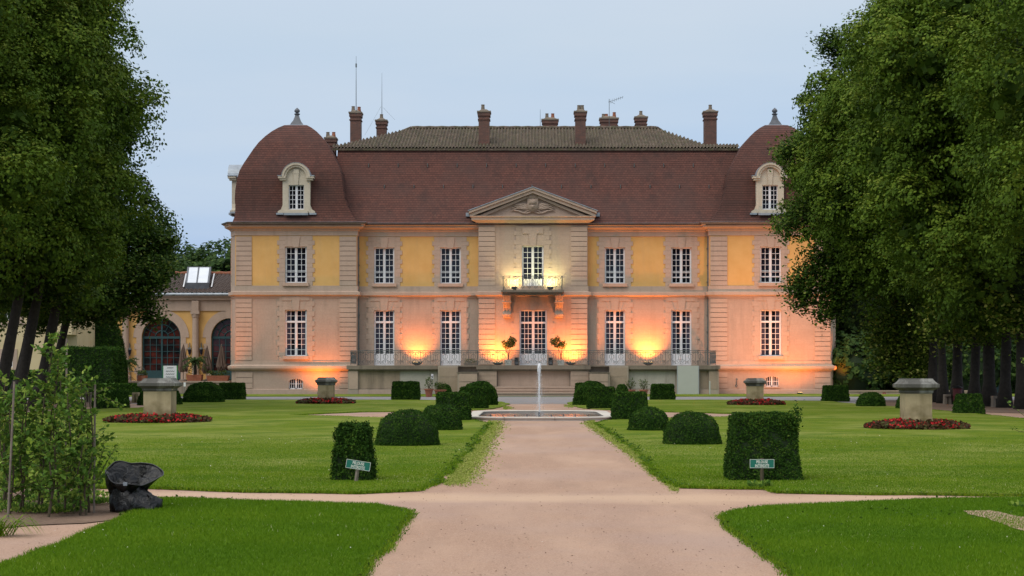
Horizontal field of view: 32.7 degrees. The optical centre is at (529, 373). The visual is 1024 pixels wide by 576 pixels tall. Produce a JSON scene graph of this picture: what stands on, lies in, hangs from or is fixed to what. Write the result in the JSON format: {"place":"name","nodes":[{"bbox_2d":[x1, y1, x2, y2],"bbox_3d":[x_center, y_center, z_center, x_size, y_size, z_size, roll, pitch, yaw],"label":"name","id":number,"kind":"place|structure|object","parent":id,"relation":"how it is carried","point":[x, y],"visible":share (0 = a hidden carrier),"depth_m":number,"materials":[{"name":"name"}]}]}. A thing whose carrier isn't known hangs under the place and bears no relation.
{"place":"outdoors","nodes":[
{"label":"outdoors","id":0,"kind":"place"},
{"bbox_2d":[0,497,405,575],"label":"lawn","id":1,"kind":"structure","parent":0,"point":[203,563],"depth_m":12.30,"materials":[{"name":"plant"}]},
{"bbox_2d":[78,394,435,396],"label":"lawn","id":2,"kind":"structure","parent":0,"point":[316,395],"depth_m":97.54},
{"bbox_2d":[52,345,125,392],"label":"yew hedge","id":3,"kind":"object","parent":2,"relation":"on","point":[106,363],"visible":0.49,"depth_m":100.07,"materials":[{"name":"plant"}]},
{"bbox_2d":[74,382,141,394],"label":"yew hedge","id":4,"kind":"object","parent":2,"relation":"on","point":[131,387],"visible":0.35,"depth_m":99.00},
{"bbox_2d":[180,393,572,396],"bbox_3d":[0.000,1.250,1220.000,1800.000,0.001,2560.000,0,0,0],"label":"ground","id":5,"kind":"structure","parent":0,"point":[517,396],"depth_m":97.08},
{"bbox_2d":[0,314,94,369],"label":"cream house","id":6,"kind":"structure","parent":5,"relation":"on","point":[84,338],"depth_m":104.00,"materials":[{"name":"paint"}]},
{"bbox_2d":[95,318,127,382],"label":"yew topiary","id":7,"kind":"object","parent":5,"relation":"on","point":[104,336],"visible":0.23,"depth_m":108.72,"materials":[{"name":"plant"}]},
{"bbox_2d":[103,267,231,380],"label":"orangery","id":8,"kind":"structure","parent":5,"relation":"on","point":[199,306],"depth_m":121.00,"materials":[{"name":"paint"}]},
{"bbox_2d":[133,310,188,378],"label":"glazed door","id":9,"kind":"structure","parent":8,"relation":"in","point":[164,345],"depth_m":121.22,"materials":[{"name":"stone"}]},
{"bbox_2d":[203,310,231,378],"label":"glazed door","id":10,"kind":"structure","parent":8,"relation":"in","point":[221,334],"depth_m":121.19,"materials":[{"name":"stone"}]},
{"bbox_2d":[163,366,177,390],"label":"menu board","id":11,"kind":"object","parent":5,"relation":"on","point":[170,371],"visible":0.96,"depth_m":106.00,"materials":[{"name":"green paint"}]},
{"bbox_2d":[128,381,231,392],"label":"terrace wall","id":12,"kind":"structure","parent":5,"relation":"on","point":[181,388],"depth_m":113.94,"materials":[{"name":"stone"}]},
{"bbox_2d":[178,344,188,380],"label":"closed parasol","id":13,"kind":"object","parent":12,"relation":"on","point":[183,356],"visible":0.91,"depth_m":116.36,"materials":[{"name":"beige fabric"}]},
{"bbox_2d":[182,356,208,380],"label":"potted palm","id":14,"kind":"object","parent":12,"relation":"on","point":[195,363],"visible":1,"depth_m":115.33,"materials":[{"name":"green plant"}]},
{"bbox_2d":[204,370,229,380],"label":"planter trough","id":15,"kind":"object","parent":12,"relation":"on","point":[218,377],"visible":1,"depth_m":114.75,"materials":[{"name":"ceramic"}]},
{"bbox_2d":[216,344,226,371],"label":"closed parasol","id":16,"kind":"object","parent":12,"relation":"on","point":[221,364],"visible":0.98,"depth_m":115.35,"materials":[{"name":"beige fabric"}]},
{"bbox_2d":[134,237,231,380],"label":"woodland","id":17,"kind":"object","parent":5,"relation":"on","point":[198,257],"visible":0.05,"depth_m":190.22,"materials":[{"name":"green plant"}]},
{"bbox_2d":[221,63,836,395],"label":"chateau","id":18,"kind":"structure","parent":5,"relation":"on","point":[381,261],"depth_m":108.61,"materials":[{"name":"stone"}]},
{"bbox_2d":[277,236,314,285],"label":"window","id":19,"kind":"structure","parent":18,"relation":"in","point":[295,262],"depth_m":108.18,"materials":[{"name":"beige glass"}]},
{"bbox_2d":[277,296,314,360],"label":"window","id":20,"kind":"structure","parent":18,"relation":"in","point":[295,323],"depth_m":108.18,"materials":[{"name":"beige glass"}]},
{"bbox_2d":[366,237,401,286],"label":"window","id":21,"kind":"structure","parent":18,"relation":"in","point":[383,253],"depth_m":108.98,"materials":[{"name":"beige glass"}]},
{"bbox_2d":[366,297,401,364],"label":"french door","id":22,"kind":"structure","parent":18,"relation":"in","point":[383,326],"depth_m":108.98,"materials":[{"name":"beige glass"}]},
{"bbox_2d":[432,237,468,286],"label":"window","id":23,"kind":"structure","parent":18,"relation":"in","point":[450,254],"depth_m":108.98,"materials":[{"name":"beige glass"}]},
{"bbox_2d":[432,297,468,364],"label":"french door","id":24,"kind":"structure","parent":18,"relation":"in","point":[450,327],"depth_m":108.98,"materials":[{"name":"beige glass"}]},
{"bbox_2d":[501,336,516,364],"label":"potted bush","id":25,"kind":"object","parent":18,"relation":"on","point":[511,343],"visible":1,"depth_m":107.48,"materials":[{"name":"green plant"}]},
{"bbox_2d":[514,226,551,285],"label":"french door","id":26,"kind":"structure","parent":18,"relation":"in","point":[532,248],"depth_m":108.47,"materials":[{"name":"beige glass"}]},
{"bbox_2d":[512,297,554,364],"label":"french door","id":27,"kind":"structure","parent":18,"relation":"in","point":[533,325],"depth_m":108.63,"materials":[{"name":"beige glass"}]},
{"bbox_2d":[597,237,632,286],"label":"window","id":28,"kind":"structure","parent":18,"relation":"in","point":[614,253],"depth_m":108.98,"materials":[{"name":"beige glass"}]},
{"bbox_2d":[597,297,632,364],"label":"french door","id":29,"kind":"structure","parent":18,"relation":"in","point":[614,326],"depth_m":108.98,"materials":[{"name":"beige glass"}]},
{"bbox_2d":[663,237,698,286],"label":"window","id":30,"kind":"structure","parent":18,"relation":"in","point":[677,252],"depth_m":108.98,"materials":[{"name":"beige glass"}]},
{"bbox_2d":[663,297,698,364],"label":"french door","id":31,"kind":"structure","parent":18,"relation":"in","point":[677,325],"depth_m":108.98,"materials":[{"name":"beige glass"}]},
{"bbox_2d":[752,236,788,285],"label":"window","id":32,"kind":"structure","parent":18,"relation":"in","point":[768,261],"depth_m":108.18,"materials":[{"name":"beige glass"}]},
{"bbox_2d":[752,296,788,360],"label":"window","id":33,"kind":"structure","parent":18,"relation":"in","point":[770,323],"depth_m":108.18,"materials":[{"name":"beige glass"}]},
{"bbox_2d":[764,376,779,387],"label":"cellar window","id":34,"kind":"structure","parent":18,"relation":"in","point":[772,381],"depth_m":108.31,"materials":[{"name":"white glass"}]},
{"bbox_2d":[832,281,1015,393],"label":"woodland","id":35,"kind":"object","parent":5,"relation":"on","point":[848,371],"visible":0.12,"depth_m":109.15,"materials":[{"name":"green plant"}]},
{"bbox_2d":[107,0,876,257],"label":"sky","id":36,"kind":"structure","parent":0,"point":[235,72],"materials":[{"name":"blue"}]},
{"bbox_2d":[0,399,1023,575],"bbox_3d":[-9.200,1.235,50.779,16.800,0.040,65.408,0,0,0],"label":"lawn","id":37,"kind":"structure","parent":0,"point":[250,417],"depth_m":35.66,"materials":[{"name":"plant"}]},
{"bbox_2d":[91,390,129,408],"bbox_3d":[-15.139,0.908,63.038,1.252,0.710,1.170,0,0,0],"label":"yew hedge","id":38,"kind":"object","parent":37,"relation":"on","point":[121,395],"visible":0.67,"depth_m":62.53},
{"bbox_2d":[102,412,212,422],"bbox_3d":[-9.487,1.104,44.457,2.770,0.306,2.763,0,0,0],"label":"flower bed","id":39,"kind":"object","parent":37,"relation":"on","point":[175,417],"visible":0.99,"depth_m":43.65,"materials":[{"name":"red plant"}]},
{"bbox_2d":[137,378,181,415],"bbox_3d":[-9.422,0.677,44.464,0.956,1.145,0.956,0,0,0],"label":"stone pedestal","id":40,"kind":"object","parent":37,"relation":"on","point":[159,396],"visible":0.95,"depth_m":44.12,"materials":[{"name":"stone"}]},
{"bbox_2d":[182,381,224,401],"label":"yew dome","id":41,"kind":"structure","parent":37,"relation":"on","point":[204,391],"depth_m":75.20,"materials":[{"name":"plant"}]},
{"bbox_2d":[295,397,355,403],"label":"flower bed","id":42,"kind":"object","parent":37,"relation":"on","point":[325,400],"visible":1,"depth_m":71.37,"materials":[{"name":"red plant"}]},
{"bbox_2d":[315,377,337,398],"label":"stone pedestal","id":43,"kind":"object","parent":37,"relation":"on","point":[326,387],"visible":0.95,"depth_m":71.92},
{"bbox_2d":[327,418,378,480],"bbox_3d":[-2.038,0.883,20.170,0.599,0.735,0.560,0,0,0],"label":"yew hedge","id":44,"kind":"object","parent":37,"relation":"on","point":[354,441],"visible":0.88,"depth_m":19.99,"materials":[{"name":"plant"}]},
{"bbox_2d":[346,459,370,480],"bbox_3d":[-1.942,1.131,19.762,0.287,0.343,0.042,0,0,0],"label":"lawn sign","id":45,"kind":"object","parent":37,"relation":"on","point":[357,465],"visible":0.99,"depth_m":19.74,"materials":[{"name":"green wood"}]},
{"bbox_2d":[374,408,440,445],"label":"yew dome","id":46,"kind":"structure","parent":37,"relation":"on","point":[411,427],"depth_m":29.64,"materials":[{"name":"plant"}]},
{"bbox_2d":[421,403,462,429],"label":"yew dome","id":47,"kind":"structure","parent":37,"relation":"on","point":[447,416],"depth_m":37.91,"materials":[{"name":"plant"}]},
{"bbox_2d":[435,391,471,419],"bbox_3d":[-2.042,0.848,46.487,1.030,0.808,0.989,0,0,0],"label":"yew hedge","id":48,"kind":"object","parent":37,"relation":"on","point":[461,402],"visible":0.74,"depth_m":46.10,"materials":[{"name":"plant"}]},
{"bbox_2d":[459,386,488,407],"bbox_3d":[-1.997,0.836,62.230,1.108,0.852,1.056,0,0,0],"label":"yew hedge","id":49,"kind":"object","parent":37,"relation":"on","point":[479,397],"visible":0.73,"depth_m":61.78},
{"bbox_2d":[465,381,498,404],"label":"yew dome","id":50,"kind":"structure","parent":37,"relation":"on","point":[493,396],"depth_m":68.49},
{"bbox_2d":[0,404,1023,575],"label":"path","id":51,"kind":"structure","parent":0,"point":[547,444],"depth_m":15.27,"materials":[{"name":"gravel"}]},
{"bbox_2d":[0,514,45,536],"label":"daylily clump","id":52,"kind":"object","parent":51,"relation":"on","point":[14,525],"visible":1,"depth_m":13.36,"materials":[{"name":"green plant"}]},
{"bbox_2d":[0,488,123,526],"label":"bed","id":53,"kind":"object","parent":51,"relation":"on","point":[102,512],"visible":0.32,"depth_m":15.17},
{"bbox_2d":[7,381,14,517],"bbox_3d":[-4.458,0.657,15.000,0.074,1.187,0.016,0,0,0],"label":"bamboo stake","id":54,"kind":"object","parent":53,"relation":"on","point":[11,443],"visible":0.85,"depth_m":14.99,"materials":[{"name":"brown wood"}]},
{"bbox_2d":[0,370,36,502],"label":"sapling","id":55,"kind":"object","parent":53,"relation":"on","point":[4,380],"visible":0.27,"depth_m":16.38,"materials":[{"name":"green plant"}]},
{"bbox_2d":[0,392,42,513],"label":"sapling","id":56,"kind":"object","parent":53,"relation":"on","point":[15,454],"visible":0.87,"depth_m":15.39,"materials":[{"name":"green plant"}]},
{"bbox_2d":[0,370,58,512],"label":"sapling","id":57,"kind":"object","parent":53,"relation":"on","point":[22,421],"visible":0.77,"depth_m":15.56,"materials":[{"name":"green plant"}]},
{"bbox_2d":[13,331,76,504],"bbox_3d":[-4.451,0.431,15.880,0.614,1.640,0.614,0,0,0],"label":"sapling","id":58,"kind":"object","parent":53,"relation":"on","point":[51,378],"visible":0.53,"depth_m":15.83,"materials":[{"name":"green plant"}]},
{"bbox_2d":[22,402,79,516],"bbox_3d":[-4.133,0.749,15.103,0.457,1.007,0.599,0,0,0],"label":"sapling","id":59,"kind":"object","parent":53,"relation":"on","point":[49,430],"visible":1,"depth_m":15.05,"materials":[{"name":"green plant"}]},
{"bbox_2d":[17,343,87,502],"bbox_3d":[-4.355,0.480,16.061,0.662,1.541,0.562,0,0,45],"label":"sapling","id":60,"kind":"object","parent":53,"relation":"on","point":[61,387],"visible":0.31,"depth_m":16.09,"materials":[{"name":"green plant"}]},
{"bbox_2d":[0,488,108,513],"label":"weeds","id":61,"kind":"object","parent":53,"relation":"on","point":[30,507],"visible":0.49,"depth_m":15.88,"materials":[{"name":"green plant"}]},
{"bbox_2d":[49,437,105,514],"bbox_3d":[-3.993,0.897,15.323,0.366,0.710,0.564,0,0,11],"label":"sapling","id":62,"kind":"object","parent":53,"relation":"on","point":[79,497],"visible":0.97,"depth_m":15.28,"materials":[{"name":"green plant"}]},
{"bbox_2d":[46,365,109,513],"bbox_3d":[-4.031,0.585,15.494,0.590,1.332,0.615,0,0,0],"label":"sapling","id":63,"kind":"object","parent":53,"relation":"on","point":[70,400],"visible":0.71,"depth_m":15.48,"materials":[{"name":"green plant"}]},
{"bbox_2d":[45,381,114,506],"bbox_3d":[-4.180,0.650,16.349,0.659,1.202,0.484,0,0,23],"label":"sapling","id":64,"kind":"object","parent":53,"relation":"on","point":[106,438],"visible":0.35,"depth_m":16.34,"materials":[{"name":"green plant"}]},
{"bbox_2d":[93,384,95,512],"bbox_3d":[-3.879,0.671,15.550,0.029,1.158,0.016,0,0,0],"label":"bamboo stake","id":65,"kind":"object","parent":53,"relation":"on","point":[94,443],"visible":0.65,"depth_m":15.54,"materials":[{"name":"brown wood"}]},
{"bbox_2d":[85,381,125,512],"bbox_3d":[-3.800,0.655,15.634,0.378,1.192,0.204,0,0,-9],"label":"sapling","id":66,"kind":"object","parent":53,"relation":"on","point":[99,396],"visible":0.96,"depth_m":15.61,"materials":[{"name":"green plant"}]},
{"bbox_2d":[105,461,163,512],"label":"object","id":67,"kind":"object","parent":53,"relation":"on","point":[128,484],"visible":0.9,"depth_m":15.66,"materials":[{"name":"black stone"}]},
{"bbox_2d":[26,400,135,408],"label":"tree bed","id":68,"kind":"object","parent":51,"relation":"on","point":[87,404],"depth_m":71.03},
{"bbox_2d":[0,0,80,282],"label":"linden tree","id":69,"kind":"object","parent":68,"relation":"on","point":[19,178],"visible":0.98,"depth_m":54.63,"materials":[{"name":"green plant"}]},
{"bbox_2d":[0,2,134,406],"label":"linden tree","id":70,"kind":"object","parent":68,"relation":"on","point":[53,320],"visible":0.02,"depth_m":65.89,"materials":[{"name":"green plant"}]},
{"bbox_2d":[0,0,146,406],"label":"linden tree","id":71,"kind":"object","parent":68,"relation":"on","point":[46,259],"visible":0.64,"depth_m":59.35,"materials":[{"name":"green plant"}]},
{"bbox_2d":[0,39,147,388],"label":"linden tree","id":72,"kind":"object","parent":68,"relation":"on","point":[5,319],"depth_m":72.83,"materials":[{"name":"green plant"}]},
{"bbox_2d":[2,0,170,406],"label":"linden tree","id":73,"kind":"object","parent":68,"relation":"on","point":[126,178],"visible":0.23,"depth_m":63.32,"materials":[{"name":"green plant"}]},
{"bbox_2d":[0,33,190,398],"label":"linden tree","id":74,"kind":"object","parent":68,"relation":"on","point":[156,270],"visible":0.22,"depth_m":76.71,"materials":[{"name":"green plant"}]},
{"bbox_2d":[16,443,935,575],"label":"pebbles","id":75,"kind":"object","parent":51,"relation":"on","point":[542,541],"visible":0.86,"depth_m":13.64,"materials":[{"name":"stone"}]},
{"bbox_2d":[471,363,610,420],"bbox_3d":[0.309,0.494,50.850,4.160,1.612,8.812,0,0,0],"label":"fountain","id":76,"kind":"object","parent":51,"relation":"on","point":[540,415],"visible":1,"depth_m":50.31,"materials":[{"name":"stone"}]},
{"bbox_2d":[444,404,678,492],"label":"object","id":77,"kind":"object","parent":51,"relation":"on","point":[461,474],"visible":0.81,"depth_m":26.80,"materials":[{"name":"plant"}]},
{"bbox_2d":[886,400,1023,412],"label":"tree bed","id":78,"kind":"object","parent":51,"relation":"on","point":[940,406],"depth_m":62.78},
{"bbox_2d":[763,18,929,378],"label":"linden tree","id":79,"kind":"object","parent":78,"relation":"on","point":[805,283],"visible":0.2,"depth_m":78.01,"materials":[{"name":"green plant"}]},
{"bbox_2d":[791,57,948,402],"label":"linden tree","id":80,"kind":"object","parent":78,"relation":"on","point":[827,173],"visible":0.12,"depth_m":74.03,"materials":[{"name":"green plant"}]},
{"bbox_2d":[782,0,1023,401],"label":"linden tree","id":81,"kind":"object","parent":78,"relation":"on","point":[895,343],"visible":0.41,"depth_m":76.23,"materials":[{"name":"green plant"}]},
{"bbox_2d":[857,3,980,393],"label":"linden tree","id":82,"kind":"object","parent":78,"relation":"on","point":[974,385],"visible":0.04,"depth_m":69.08,"materials":[{"name":"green plant"}]},
{"bbox_2d":[833,0,1015,406],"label":"linden tree","id":83,"kind":"object","parent":78,"relation":"on","point":[989,389],"visible":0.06,"depth_m":66.21,"materials":[{"name":"green plant"}]},
{"bbox_2d":[828,0,1023,407],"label":"linden tree","id":84,"kind":"object","parent":78,"relation":"on","point":[1004,391],"visible":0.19,"depth_m":63.04,"materials":[{"name":"green plant"}]},
{"bbox_2d":[860,34,999,403],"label":"linden tree","id":85,"kind":"object","parent":78,"relation":"on","point":[957,378],"visible":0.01,"depth_m":71.42,"materials":[{"name":"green plant"}]},
{"bbox_2d":[846,0,1023,408],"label":"linden tree","id":86,"kind":"object","parent":78,"relation":"on","point":[948,239],"visible":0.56,"depth_m":60.89,"materials":[{"name":"green plant"}]},
{"bbox_2d":[938,0,1023,274],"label":"linden tree","id":87,"kind":"object","parent":78,"relation":"on","point":[1006,185],"visible":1,"depth_m":51.61,"materials":[{"name":"green plant"}]},
{"bbox_2d":[944,2,1023,275],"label":"linden tree","id":88,"kind":"object","parent":78,"relation":"on","point":[1014,116],"visible":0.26,"depth_m":56.18,"materials":[{"name":"green plant"}]},
{"bbox_2d":[27,397,1013,403],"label":"road","id":89,"kind":"structure","parent":0,"point":[530,400],"depth_m":88.58,"materials":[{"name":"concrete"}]},
{"bbox_2d":[219,382,246,399],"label":"yew hedge","id":90,"kind":"object","parent":89,"relation":"on","point":[234,390],"visible":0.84,"depth_m":84.69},
{"bbox_2d":[391,381,420,399],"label":"yew hedge","id":91,"kind":"object","parent":89,"relation":"on","point":[405,390],"visible":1,"depth_m":83.35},
{"bbox_2d":[649,383,675,399],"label":"yew hedge","id":92,"kind":"object","parent":89,"relation":"on","point":[661,391],"visible":1,"depth_m":83.36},
{"bbox_2d":[821,385,849,401],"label":"yew hedge","id":93,"kind":"object","parent":89,"relation":"on","point":[837,393],"visible":0.98,"depth_m":78.38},
{"bbox_2d":[567,399,1023,496],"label":"lawn","id":94,"kind":"structure","parent":0,"point":[836,420],"depth_m":32.89,"materials":[{"name":"plant"}]},
{"bbox_2d":[1,418,1023,575],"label":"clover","id":95,"kind":"object","parent":94,"relation":"on","point":[484,427],"visible":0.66,"depth_m":18.00,"materials":[{"name":"green plant"}]},
{"bbox_2d":[572,380,604,404],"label":"yew dome","id":96,"kind":"structure","parent":94,"relation":"on","point":[580,394],"depth_m":68.44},
{"bbox_2d":[586,386,615,408],"bbox_3d":[2.541,0.832,62.218,1.097,0.860,1.045,0,0,0],"label":"yew hedge","id":97,"kind":"object","parent":94,"relation":"on","point":[599,397],"visible":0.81,"depth_m":61.79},
{"bbox_2d":[610,391,647,419],"bbox_3d":[2.700,0.850,47.339,1.091,0.802,1.021,0,0,0],"label":"yew hedge","id":98,"kind":"object","parent":94,"relation":"on","point":[626,404],"visible":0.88,"depth_m":46.93,"materials":[{"name":"plant"}]},
{"bbox_2d":[626,406,668,430],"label":"yew dome","id":99,"kind":"structure","parent":94,"relation":"on","point":[646,418],"depth_m":37.60,"materials":[{"name":"plant"}]},
{"bbox_2d":[662,410,722,444],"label":"yew dome","id":100,"kind":"structure","parent":94,"relation":"on","point":[693,428],"depth_m":30.13,"materials":[{"name":"plant"}]},
{"bbox_2d":[743,378,766,399],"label":"stone pedestal","id":101,"kind":"object","parent":94,"relation":"on","point":[754,388],"visible":0.78,"depth_m":69.08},
{"bbox_2d":[726,398,785,404],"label":"flower bed","id":102,"kind":"object","parent":94,"relation":"on","point":[762,401],"visible":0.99,"depth_m":68.60,"materials":[{"name":"red plant"}]},
{"bbox_2d":[750,458,773,479],"bbox_3d":[2.626,1.127,19.762,0.275,0.347,0.042,0,0,0],"label":"lawn sign","id":103,"kind":"object","parent":94,"relation":"on","point":[761,463],"visible":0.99,"depth_m":19.74,"materials":[{"name":"green wood"}]},
{"bbox_2d":[723,400,804,479],"bbox_3d":[2.724,0.771,20.320,0.929,0.958,0.905,0,0,0],"label":"yew hedge","id":104,"kind":"object","parent":94,"relation":"on","point":[773,434],"visible":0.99,"depth_m":20.01,"materials":[{"name":"plant"}]},
{"bbox_2d":[855,392,885,405],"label":"yew dome","id":105,"kind":"structure","parent":94,"relation":"on","point":[871,399],"depth_m":65.77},
{"bbox_2d":[893,379,939,428],"bbox_3d":[8.667,0.676,39.185,0.870,1.148,0.870,0,0,0],"label":"stone pedestal","id":106,"kind":"object","parent":94,"relation":"on","point":[915,398],"visible":0.74,"depth_m":38.89,"materials":[{"name":"stone"}]},
{"bbox_2d":[863,417,970,429],"bbox_3d":[8.698,1.103,39.185,2.393,0.286,2.383,0,0,0],"label":"flower bed","id":107,"kind":"object","parent":94,"relation":"on","point":[910,423],"visible":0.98,"depth_m":38.47,"materials":[{"name":"red plant"}]},
{"bbox_2d":[951,393,985,413],"bbox_3d":[13.709,0.920,54.532,0.926,0.670,0.907,0,0,0],"label":"yew hedge","id":108,"kind":"object","parent":94,"relation":"on","point":[967,403],"visible":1,"depth_m":54.19,"materials":[{"name":"plant"}]},
{"bbox_2d":[647,394,1014,396],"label":"lawn","id":109,"kind":"structure","parent":0,"point":[768,395],"depth_m":97.54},
{"bbox_2d":[677,366,698,393],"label":"pale board","id":110,"kind":"object","parent":109,"relation":"on","point":[687,379],"visible":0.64,"depth_m":104.10,"materials":[{"name":"metal"}]},
{"bbox_2d":[849,390,967,393],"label":"wall","id":111,"kind":"structure","parent":109,"relation":"on","point":[877,391],"depth_m":104.00,"materials":[{"name":"stone"}]},
{"bbox_2d":[726,497,1023,575],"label":"lawn","id":112,"kind":"structure","parent":0,"point":[884,535],"depth_m":13.30,"materials":[{"name":"plant"}]},
{"bbox_2d":[965,510,1023,530],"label":"bed","id":113,"kind":"object","parent":112,"relation":"on","point":[977,511],"visible":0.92,"depth_m":14.80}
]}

